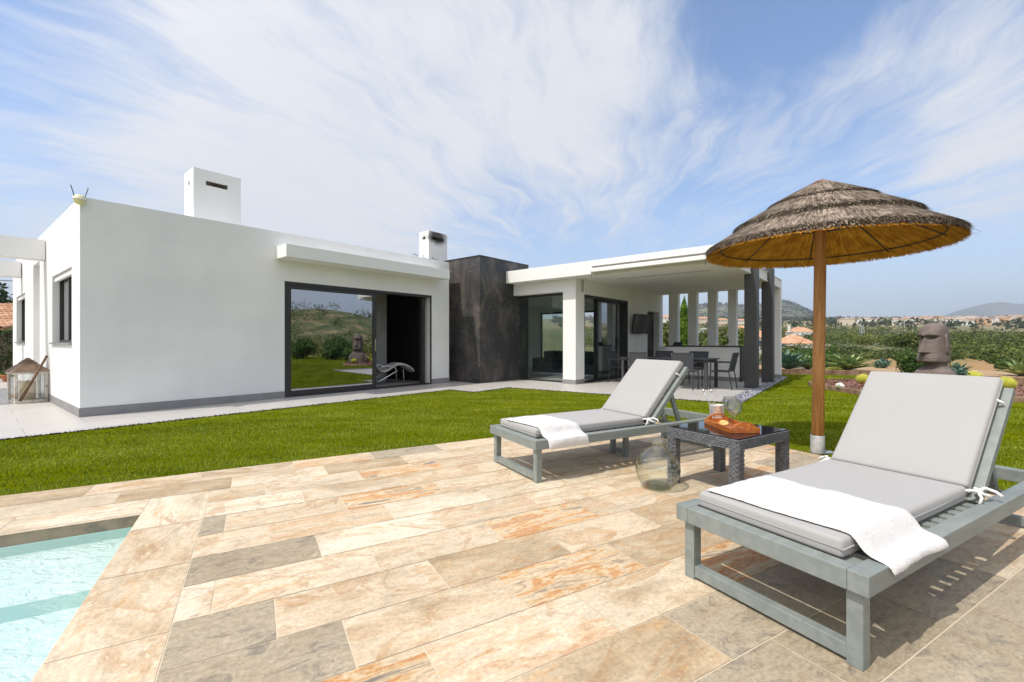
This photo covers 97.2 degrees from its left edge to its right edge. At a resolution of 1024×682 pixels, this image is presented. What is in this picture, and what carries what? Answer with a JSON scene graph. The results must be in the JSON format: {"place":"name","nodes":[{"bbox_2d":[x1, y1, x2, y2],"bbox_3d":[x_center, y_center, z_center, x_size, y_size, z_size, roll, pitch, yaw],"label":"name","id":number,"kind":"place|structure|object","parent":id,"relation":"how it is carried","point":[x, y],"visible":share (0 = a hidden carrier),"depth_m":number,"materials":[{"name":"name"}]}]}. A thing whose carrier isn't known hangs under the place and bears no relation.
{"place":"outdoors","nodes":[
{"label":"outdoors","id":0,"kind":"place"},
{"bbox_2d":[0,303,12,330],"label":"neighbour house","id":1,"kind":"structure","parent":0,"point":[6,316],"depth_m":21.05,"materials":[{"name":"orange tile"}]},
{"bbox_2d":[0,537,124,681],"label":"pool floor","id":2,"kind":"structure","parent":0,"point":[27,645],"depth_m":2.43,"materials":[{"name":"tile"}]},
{"bbox_2d":[0,527,131,623],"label":"pool walls","id":3,"kind":"structure","parent":0,"point":[36,608],"depth_m":2.42,"materials":[{"name":"teal tile"}]},
{"bbox_2d":[0,367,776,437],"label":"patio","id":4,"kind":"structure","parent":0,"point":[33,418],"depth_m":8.68,"materials":[{"name":"tile"}]},
{"bbox_2d":[0,372,11,381],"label":"terracotta pot","id":5,"kind":"object","parent":4,"relation":"on","point":[3,376],"visible":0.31,"depth_m":13.22,"materials":[{"name":"orange ceramic"}]},
{"bbox_2d":[0,235,44,277],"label":"pergola","id":6,"kind":"object","parent":4,"relation":"on","point":[14,247],"visible":1,"depth_m":9.11,"materials":[{"name":"white paint"}]},
{"bbox_2d":[3,358,49,403],"bbox_3d":[-9.549,0.765,8.900,0.560,0.870,0.560,0,0,30],"label":"lantern","id":7,"kind":"object","parent":4,"relation":"on","point":[27,366],"visible":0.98,"depth_m":8.80,"materials":[{"name":"white wood"}]},
{"bbox_2d":[19,381,35,399],"bbox_3d":[-9.549,0.958,8.900,0.224,0.380,0.224,0,0,0],"label":"pillar candle","id":8,"kind":"object","parent":7,"relation":"in","point":[30,394],"visible":0.82,"depth_m":8.83,"materials":[{"name":"beige wax"}]},
{"bbox_2d":[18,355,47,401],"bbox_3d":[-9.277,0.717,8.753,0.058,0.868,0.463,0,0,13],"label":"walking stick","id":9,"kind":"object","parent":7,"relation":"attached to","point":[21,398],"visible":1,"depth_m":8.72,"materials":[{"name":"brown wood"}]},
{"bbox_2d":[13,167,781,416],"bbox_3d":[-2.847,-1.155,13.945,17.140,4.730,16.225,0,0,40],"label":"villa","id":10,"kind":"object","parent":4,"relation":"on","point":[207,298],"visible":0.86,"depth_m":9.97,"materials":[{"name":"white paint"}]},
{"bbox_2d":[14,295,24,342],"bbox_3d":[-13.053,-0.585,12.103,2.034,1.290,0.322,0,0,40],"label":"window","id":11,"kind":"structure","parent":10,"relation":"in","point":[22,298],"depth_m":12.59,"materials":[{"name":"grey metal"}]},
{"bbox_2d":[49,269,71,344],"bbox_3d":[-8.093,-0.595,8.226,2.104,1.310,0.324,0,0,40],"label":"window","id":12,"kind":"structure","parent":10,"relation":"in","point":[65,279],"depth_m":8.55,"materials":[{"name":"black glass"}]},
{"bbox_2d":[70,185,88,204],"bbox_3d":[-6.770,-2.278,7.064,0.170,0.287,0.170,0,0,-5],"label":"alarm siren","id":13,"kind":"object","parent":10,"relation":"attached to","point":[79,199],"visible":1,"depth_m":7.02,"materials":[{"name":"beige plastic"}]},
{"bbox_2d":[285,281,431,397],"bbox_3d":[-3.627,-0.035,11.142,0.284,2.470,3.990,0,0,40],"label":"sliding door","id":14,"kind":"structure","parent":10,"relation":"in","point":[331,331],"depth_m":10.42,"materials":[{"name":"grey metal"}]},
{"bbox_2d":[377,362,413,383],"bbox_3d":[-3.421,0.702,12.601,1.346,0.999,0.578,0,0,-38],"label":"chaise longue","id":15,"kind":"object","parent":10,"relation":"on","point":[383,369],"visible":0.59,"depth_m":12.54,"materials":[{"name":"leather"}]},
{"bbox_2d":[519,293,562,381],"bbox_3d":[0.775,-0.100,13.676,2.200,2.600,0.080,0,0,40],"label":"window","id":16,"kind":"structure","parent":10,"relation":"in","point":[553,294],"depth_m":13.56,"materials":[{"name":"grey metal"}]},
{"bbox_2d":[532,350,593,374],"bbox_3d":[1.980,0.720,15.698,2.500,0.761,0.950,0,0,40],"label":"sofa","id":17,"kind":"object","parent":10,"relation":"on","point":[550,361],"visible":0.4,"depth_m":15.87,"materials":[{"name":"grey fabric"}]},
{"bbox_2d":[541,310,593,356],"bbox_3d":[2.350,-0.025,19.303,2.750,2.450,0.060,0,0,40],"label":"window","id":18,"kind":"structure","parent":10,"relation":"in","point":[542,314],"depth_m":20.12,"materials":[{"name":"black metal"}]},
{"bbox_2d":[585,351,589,363],"bbox_3d":[2.781,0.715,15.503,0.730,0.730,0.700,0,0,-8],"label":"armchair","id":19,"kind":"object","parent":10,"relation":"on","point":[587,357],"visible":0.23,"depth_m":15.12,"materials":[{"name":"grey"}]},
{"bbox_2d":[584,294,627,382],"bbox_3d":[2.846,-0.065,13.999,0.285,2.530,2.790,0,0,40],"label":"sliding door","id":20,"kind":"structure","parent":10,"relation":"in","point":[606,338],"depth_m":14.10,"materials":[{"name":"black"}]},
{"bbox_2d":[631,314,652,333],"bbox_3d":[4.358,-0.575,15.349,1.000,0.658,0.327,0,0,-36],"label":"television","id":21,"kind":"object","parent":10,"relation":"attached to","point":[641,323],"visible":1,"depth_m":15.23,"materials":[{"name":"black plastic"}]},
{"bbox_2d":[647,312,653,356],"bbox_3d":[5.043,0.060,16.762,0.120,2.280,1.090,0,0,40],"label":"service door","id":22,"kind":"structure","parent":10,"relation":"in","point":[650,337],"depth_m":17.03,"materials":[{"name":"grey metal"}]},
{"bbox_2d":[607,351,629,381],"bbox_3d":[3.148,0.745,13.194,0.568,0.915,0.544,0,0,40],"label":"dining chair","id":23,"kind":"object","parent":4,"relation":"on","point":[613,359],"visible":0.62,"depth_m":13.27,"materials":[{"name":"grey"}]},
{"bbox_2d":[628,352,647,366],"bbox_3d":[3.470,0.745,12.066,0.544,0.915,0.568,0,0,40],"label":"dining chair","id":24,"kind":"object","parent":4,"relation":"on","point":[633,356],"visible":0.3,"depth_m":11.91,"materials":[{"name":"grey"}]},
{"bbox_2d":[655,351,673,356],"bbox_3d":[4.300,0.745,13.014,0.544,0.915,0.568,0,0,40],"label":"dining chair","id":25,"kind":"object","parent":4,"relation":"on","point":[663,353],"visible":0.17,"depth_m":13.21,"materials":[{"name":"grey"}]},
{"bbox_2d":[619,357,719,389],"bbox_3d":[4.229,0.825,12.227,2.400,0.750,0.960,0,0,40],"label":"dining table","id":26,"kind":"object","parent":4,"relation":"on","point":[705,360],"visible":0.65,"depth_m":11.80,"materials":[{"name":"black metal"}]},
{"bbox_2d":[671,353,698,389],"bbox_3d":[4.347,0.745,11.335,0.544,0.915,0.568,0,0,36],"label":"dining chair","id":27,"kind":"object","parent":4,"relation":"on","point":[686,359],"visible":0.59,"depth_m":11.10,"materials":[{"name":"grey"}]},
{"bbox_2d":[683,351,708,385],"bbox_3d":[5.045,0.745,12.393,0.544,0.915,0.568,0,0,40],"label":"dining chair","id":28,"kind":"object","parent":4,"relation":"on","point":[700,354],"visible":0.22,"depth_m":12.51,"materials":[{"name":"grey"}]},
{"bbox_2d":[664,345,743,381],"bbox_3d":[6.111,0.672,14.303,2.310,1.055,0.800,0,0,40],"label":"bar counter","id":29,"kind":"object","parent":4,"relation":"on","point":[723,353],"visible":0.39,"depth_m":13.67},
{"bbox_2d":[709,352,738,389],"bbox_3d":[5.344,0.745,11.362,0.568,0.915,0.544,0,0,40],"label":"dining chair","id":30,"kind":"object","parent":4,"relation":"on","point":[733,362],"visible":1,"depth_m":11.30,"materials":[{"name":"grey metal"}]},
{"bbox_2d":[720,381,779,402],"bbox_3d":[6.716,1.199,11.890,0.381,0.001,7.942,0,0,39],"label":"pebble strip","id":31,"kind":"object","parent":4,"relation":"on","point":[747,392],"visible":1,"depth_m":9.75,"materials":[{"name":"grey gravel"}]},
{"bbox_2d":[0,377,786,439],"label":"pebbles","id":32,"kind":"object","parent":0,"point":[745,392],"visible":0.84,"depth_m":9.36,"materials":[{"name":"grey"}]},
{"bbox_2d":[0,420,1023,681],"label":"terrace","id":33,"kind":"structure","parent":0,"point":[974,644],"depth_m":2.22,"materials":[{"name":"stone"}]},
{"bbox_2d":[0,515,139,547],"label":"pool coping","id":34,"kind":"object","parent":33,"relation":"on","point":[55,533],"visible":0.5,"depth_m":2.93,"materials":[{"name":"beige stone"}]},
{"bbox_2d":[490,359,713,482],"bbox_3d":[1.046,0.706,4.746,2.460,0.988,0.880,0,0,-30],"label":"sun lounger","id":35,"kind":"object","parent":33,"relation":"on","point":[644,390],"visible":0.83,"depth_m":4.63,"materials":[{"name":"white fabric"}]},
{"bbox_2d":[507,415,588,449],"bbox_3d":[0.315,0.823,4.177,0.435,0.192,0.703,0,0,-35],"label":"towel","id":36,"kind":"object","parent":35,"relation":"on","point":[557,433],"visible":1,"depth_m":3.98,"materials":[{"name":"white fabric"}]},
{"bbox_2d":[635,438,680,490],"bbox_3d":[1.195,1.002,3.700,0.356,0.390,0.356,0,0,0],"label":"glass demijohn","id":37,"kind":"object","parent":33,"relation":"on","point":[659,480],"visible":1,"depth_m":3.66,"materials":[{"name":"clear glass"}]},
{"bbox_2d":[667,421,789,483],"bbox_3d":[1.800,0.963,3.775,0.736,0.475,0.648,0,0,-33],"label":"side table","id":38,"kind":"object","parent":33,"relation":"on","point":[720,441],"visible":0.84,"depth_m":3.66,"materials":[{"name":"wicker"}]},
{"bbox_2d":[709,404,724,417],"bbox_3d":[1.830,0.640,4.033,0.130,0.143,0.130,0,0,0],"label":"ice bucket","id":39,"kind":"object","parent":38,"relation":"on","point":[716,408],"visible":0.63,"depth_m":3.98,"materials":[{"name":"silver metal"}]},
{"bbox_2d":[704,413,759,432],"bbox_3d":[1.822,0.679,3.760,0.240,0.089,0.444,0,0,-2],"label":"serving tray","id":40,"kind":"object","parent":38,"relation":"on","point":[734,426],"visible":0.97,"depth_m":3.69,"materials":[{"name":"orange wood"}]},
{"bbox_2d":[719,420,728,425],"bbox_3d":[1.806,0.697,3.846,0.078,0.038,0.075,0,0,0],"label":"citrus slice","id":41,"kind":"object","parent":40,"relation":"in","point":[723,422],"visible":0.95,"depth_m":3.84,"materials":[{"name":"yellow food"}]},
{"bbox_2d":[676,371,1023,670],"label":"sun lounger","id":42,"kind":"object","parent":33,"relation":"on","point":[922,449],"visible":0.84,"depth_m":2.35,"materials":[{"name":"white"}]},
{"bbox_2d":[707,475,948,575],"bbox_3d":[1.412,0.796,2.088,0.554,0.138,0.763,0,0,-30],"label":"towel","id":43,"kind":"object","parent":42,"relation":"on","point":[897,540],"visible":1,"depth_m":1.93,"materials":[{"name":"white fabric"}]},
{"bbox_2d":[0,374,1023,535],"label":"lawn","id":44,"kind":"structure","parent":0,"point":[1015,404],"depth_m":5.99,"materials":[{"name":"green plant"}]},
{"bbox_2d":[0,329,12,377],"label":"hedge","id":45,"kind":"object","parent":44,"relation":"on","point":[6,349],"visible":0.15,"depth_m":14.86,"materials":[{"name":"green plant"}]},
{"bbox_2d":[680,296,687,344],"bbox_3d":[7.265,-0.155,19.000,0.770,3.510,0.792,0,0,-33],"label":"cypress","id":46,"kind":"object","parent":44,"relation":"on","point":[684,323],"visible":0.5,"depth_m":18.85,"materials":[{"name":"green plant"}]},
{"bbox_2d":[704,179,979,453],"bbox_3d":[3.313,-0.270,4.853,2.428,2.940,2.422,0,0,0],"label":"thatched parasol","id":47,"kind":"object","parent":44,"relation":"on","point":[819,225],"visible":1,"depth_m":4.79,"materials":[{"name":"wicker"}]},
{"bbox_2d":[759,369,1023,382],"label":"sleeper wall","id":48,"kind":"structure","parent":44,"relation":"on","point":[845,372],"depth_m":16.03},
{"bbox_2d":[759,365,1023,376],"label":"planting bed","id":49,"kind":"object","parent":44,"relation":"on","point":[984,373],"visible":0.12,"depth_m":16.12,"materials":[{"name":"beige sand"}]},
{"bbox_2d":[782,349,808,368],"bbox_3d":[10.453,0.716,16.955,1.692,0.829,1.599,0,0,-1],"label":"agave","id":50,"kind":"object","parent":49,"relation":"on","point":[789,360],"visible":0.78,"depth_m":16.73,"materials":[{"name":"green plant"}]},
{"bbox_2d":[784,349,827,366],"bbox_3d":[12.050,0.795,19.286,2.132,0.957,2.257,0,0,0],"label":"shrub","id":51,"kind":"object","parent":49,"relation":"on","point":[803,352],"visible":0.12,"depth_m":18.87,"materials":[{"name":"green plant"}]},
{"bbox_2d":[796,355,827,369],"bbox_3d":[11.349,0.798,17.316,1.345,0.664,1.513,0,0,12],"label":"agave","id":52,"kind":"object","parent":49,"relation":"on","point":[807,366],"visible":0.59,"depth_m":17.12,"materials":[{"name":"green plant"}]},
{"bbox_2d":[825,367,840,369],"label":"barrel cactus","id":53,"kind":"object","parent":49,"relation":"on","point":[832,368],"visible":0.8,"depth_m":16.26,"materials":[{"name":"yellow plant"}]},
{"bbox_2d":[825,346,843,366],"bbox_3d":[13.271,0.743,18.993,1.083,1.092,1.165,0,0,-34],"label":"shrub","id":54,"kind":"object","parent":49,"relation":"on","point":[831,352],"visible":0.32,"depth_m":18.69,"materials":[{"name":"green plant"}]},
{"bbox_2d":[825,352,876,369],"bbox_3d":[12.462,0.762,16.800,1.739,0.736,1.877,0,0,43],"label":"agave","id":55,"kind":"object","parent":49,"relation":"on","point":[842,362],"visible":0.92,"depth_m":16.47,"materials":[{"name":"green plant"}]},
{"bbox_2d":[872,358,891,367],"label":"shrub","id":56,"kind":"object","parent":49,"relation":"on","point":[882,363],"visible":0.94,"depth_m":18.07,"materials":[{"name":"green plant"}]},
{"bbox_2d":[948,362,975,371],"bbox_3d":[14.332,0.898,14.512,0.930,0.463,0.996,0,0,-23],"label":"agave","id":57,"kind":"object","parent":49,"relation":"on","point":[966,368],"visible":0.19,"depth_m":14.35,"materials":[{"name":"green plant"}]},
{"bbox_2d":[948,358,1011,370],"bbox_3d":[20.599,1.234,20.299,4.599,0.926,4.421,0,0,44],"label":"earth mound","id":58,"kind":"object","parent":49,"relation":"on","point":[981,365],"visible":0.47,"depth_m":19.64,"materials":[{"name":"beige sand"}]},
{"bbox_2d":[993,359,1023,375],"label":"agave","id":59,"kind":"object","parent":49,"relation":"on","point":[1018,368],"visible":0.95,"depth_m":13.97,"materials":[{"name":"green plant"}]},
{"bbox_2d":[893,347,922,372],"bbox_3d":[11.103,0.674,12.606,0.688,1.038,0.761,0,0,0],"label":"shrub","id":60,"kind":"object","parent":44,"relation":"on","point":[909,364],"visible":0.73,"depth_m":12.53,"materials":[{"name":"green plant"}]},
{"bbox_2d":[808,380,1023,401],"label":"bed edging","id":61,"kind":"object","parent":44,"relation":"on","point":[858,392],"visible":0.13,"depth_m":10.52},
{"bbox_2d":[811,378,1023,396],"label":"bark chips","id":62,"kind":"object","parent":44,"relation":"on","point":[850,380],"visible":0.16,"depth_m":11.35,"materials":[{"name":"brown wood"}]},
{"bbox_2d":[835,382,844,387],"bbox_3d":[7.848,1.064,10.801,0.179,0.146,0.192,0,0,0],"label":"white stone","id":63,"kind":"object","parent":62,"relation":"on","point":[840,385],"visible":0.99,"depth_m":10.74,"materials":[{"name":"white stone"}]},
{"bbox_2d":[855,373,868,382],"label":"barrel cactus","id":64,"kind":"object","parent":62,"relation":"on","point":[861,378],"visible":0.69,"depth_m":11.43,"materials":[{"name":"yellow plant"}]},
{"bbox_2d":[914,323,956,374],"bbox_3d":[8.520,0.420,9.083,0.711,1.563,0.761,0,0,34],"label":"stone head","id":65,"kind":"object","parent":62,"relation":"on","point":[934,352],"visible":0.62,"depth_m":8.92},
{"bbox_2d":[951,362,969,375],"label":"shrub","id":66,"kind":"object","parent":62,"relation":"on","point":[957,369],"visible":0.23,"depth_m":10.49,"materials":[{"name":"green plant"}]},
{"bbox_2d":[967,370,982,375],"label":"barrel cactus","id":67,"kind":"object","parent":62,"relation":"on","point":[972,372],"visible":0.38,"depth_m":11.41,"materials":[{"name":"yellow plant"}]},
{"bbox_2d":[1000,376,1017,388],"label":"barrel cactus","id":68,"kind":"object","parent":62,"relation":"on","point":[1009,382],"visible":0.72,"depth_m":9.93,"materials":[{"name":"yellow plant"}]},
{"bbox_2d":[0,0,1023,318],"label":"sky","id":69,"kind":"structure","parent":0,"point":[533,133],"materials":[{"name":"blue"}]},
{"bbox_2d":[2,302,1023,547],"bbox_3d":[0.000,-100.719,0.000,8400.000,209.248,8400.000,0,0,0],"label":"ground","id":70,"kind":"structure","parent":0,"point":[552,336],"depth_m":351.14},
{"bbox_2d":[0,282,12,303],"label":"tree","id":71,"kind":"object","parent":70,"relation":"on","point":[3,296],"visible":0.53,"depth_m":29.15,"materials":[{"name":"green plant"}]},
{"bbox_2d":[663,315,668,322],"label":"distant house","id":72,"kind":"structure","parent":70,"relation":"on","point":[665,317],"depth_m":415.50,"materials":[{"name":"white"}]},
{"bbox_2d":[663,320,700,345],"bbox_3d":[10.669,0.336,30.102,3.403,3.912,4.019,0,0,0],"label":"tree","id":73,"kind":"object","parent":70,"relation":"on","point":[666,333],"visible":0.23,"depth_m":29.02,"materials":[{"name":"green plant"}]},
{"bbox_2d":[699,317,707,323],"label":"distant house","id":74,"kind":"structure","parent":70,"relation":"on","point":[702,320],"depth_m":495.50,"materials":[{"name":"beige"}]},
{"bbox_2d":[699,338,707,344],"bbox_3d":[11.562,1.000,26.907,2.646,2.335,2.668,0,0,-28],"label":"tree","id":75,"kind":"object","parent":70,"relation":"on","point":[703,342],"visible":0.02,"depth_m":27.20,"materials":[{"name":"green plant"}]},
{"bbox_2d":[699,330,721,341],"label":"tree","id":76,"kind":"object","parent":70,"relation":"on","point":[703,336],"visible":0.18,"depth_m":61.93,"materials":[{"name":"green plant"}]},
{"bbox_2d":[699,318,727,324],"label":"distant house","id":77,"kind":"structure","parent":70,"relation":"on","point":[722,321],"depth_m":515.50,"materials":[{"name":"beige paint"}]},
{"bbox_2d":[718,332,743,345],"bbox_3d":[14.499,0.797,30.031,3.052,2.983,2.776,0,0,0],"label":"tree","id":78,"kind":"object","parent":70,"relation":"on","point":[722,342],"visible":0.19,"depth_m":29.49,"materials":[{"name":"green plant"}]},
{"bbox_2d":[718,326,743,339],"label":"tree","id":79,"kind":"object","parent":70,"relation":"on","point":[724,331],"visible":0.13,"depth_m":58.03,"materials":[{"name":"green plant"}]},
{"bbox_2d":[738,319,743,323],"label":"distant house","id":80,"kind":"structure","parent":70,"relation":"on","point":[740,321],"depth_m":535.50,"materials":[{"name":"white"}]},
{"bbox_2d":[738,326,760,362],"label":"distant house","id":81,"kind":"structure","parent":70,"relation":"on","point":[759,340],"depth_m":72.50,"materials":[{"name":"white"}]},
{"bbox_2d":[551,299,1023,329],"bbox_3d":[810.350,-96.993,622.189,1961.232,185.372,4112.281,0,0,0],"label":"woods","id":82,"kind":"object","parent":70,"relation":"on","point":[1018,322],"visible":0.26,"depth_m":475.27,"materials":[{"name":"green plant"}]},
{"bbox_2d":[785,325,812,336],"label":"villa house","id":83,"kind":"structure","parent":70,"relation":"on","point":[799,330],"depth_m":197.70,"materials":[{"name":"orange tile"}]},
{"bbox_2d":[585,324,1023,364],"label":"orchard","id":84,"kind":"object","parent":70,"relation":"on","point":[987,346],"visible":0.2,"depth_m":100.59,"materials":[{"name":"green plant"}]},
{"bbox_2d":[782,334,829,347],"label":"cottage","id":85,"kind":"structure","parent":70,"relation":"on","point":[793,339],"depth_m":88.13,"materials":[{"name":"orange"}]},
{"bbox_2d":[825,346,845,355],"bbox_3d":[28.380,1.570,39.910,1.862,2.242,1.804,0,0,40],"label":"tree","id":86,"kind":"object","parent":70,"relation":"on","point":[834,350],"visible":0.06,"depth_m":39.53,"materials":[{"name":"green plant"}]},
{"bbox_2d":[837,318,854,324],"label":"town house","id":87,"kind":"structure","parent":70,"relation":"on","point":[849,321],"depth_m":516.89,"materials":[{"name":"beige"}]},
{"bbox_2d":[859,325,864,335],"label":"lattice pylon","id":88,"kind":"object","parent":70,"relation":"on","point":[861,329],"visible":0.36,"depth_m":169.53,"materials":[{"name":"grey metal"}]},
{"bbox_2d":[861,358,900,367],"bbox_3d":[19.054,1.340,23.247,4.463,0.937,4.495,0,0,0],"label":"earth mound","id":89,"kind":"object","parent":70,"relation":"on","point":[871,361],"visible":0.18,"depth_m":22.94,"materials":[{"name":"beige soil"}]},
{"bbox_2d":[890,319,901,324],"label":"town house","id":90,"kind":"structure","parent":70,"relation":"on","point":[895,320],"depth_m":524.17,"materials":[{"name":"white"}]},
{"bbox_2d":[884,332,919,349],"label":"tree","id":91,"kind":"object","parent":70,"relation":"on","point":[905,339],"visible":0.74,"depth_m":75.11,"materials":[{"name":"green plant"}]},
{"bbox_2d":[929,318,945,323],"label":"town house","id":92,"kind":"structure","parent":70,"relation":"on","point":[935,319],"depth_m":510.86,"materials":[{"name":"beige paint"}]},
{"bbox_2d":[945,318,961,323],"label":"town house","id":93,"kind":"structure","parent":70,"relation":"on","point":[947,319],"depth_m":506.29,"materials":[{"name":"white"}]},
{"bbox_2d":[962,320,974,325],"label":"town house","id":94,"kind":"structure","parent":70,"relation":"on","point":[967,321],"depth_m":511.87,"materials":[{"name":"white"}]},
{"bbox_2d":[975,318,991,325],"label":"town house","id":95,"kind":"structure","parent":70,"relation":"on","point":[984,321],"depth_m":533.47,"materials":[{"name":"brown"}]},
{"bbox_2d":[999,317,1009,322],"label":"town house","id":96,"kind":"structure","parent":70,"relation":"on","point":[1005,318],"depth_m":526.14,"materials":[{"name":"brown"}]},
{"bbox_2d":[943,302,1023,316],"bbox_3d":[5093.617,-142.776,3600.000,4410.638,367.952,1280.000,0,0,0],"label":"mountains","id":97,"kind":"structure","parent":0,"point":[995,309],"depth_m":3467.70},
{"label":"bank","id":98,"kind":"structure","parent":0,"visible":0},
{"bbox_2d":[990,357,1013,369],"bbox_3d":[18.989,0.900,17.489,0.604,0.542,0.595,0,0,0],"label":"shrub","id":99,"kind":"object","parent":98,"relation":"on","point":[999,361],"visible":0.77,"depth_m":17.41,"materials":[{"name":"green plant"}]}
]}

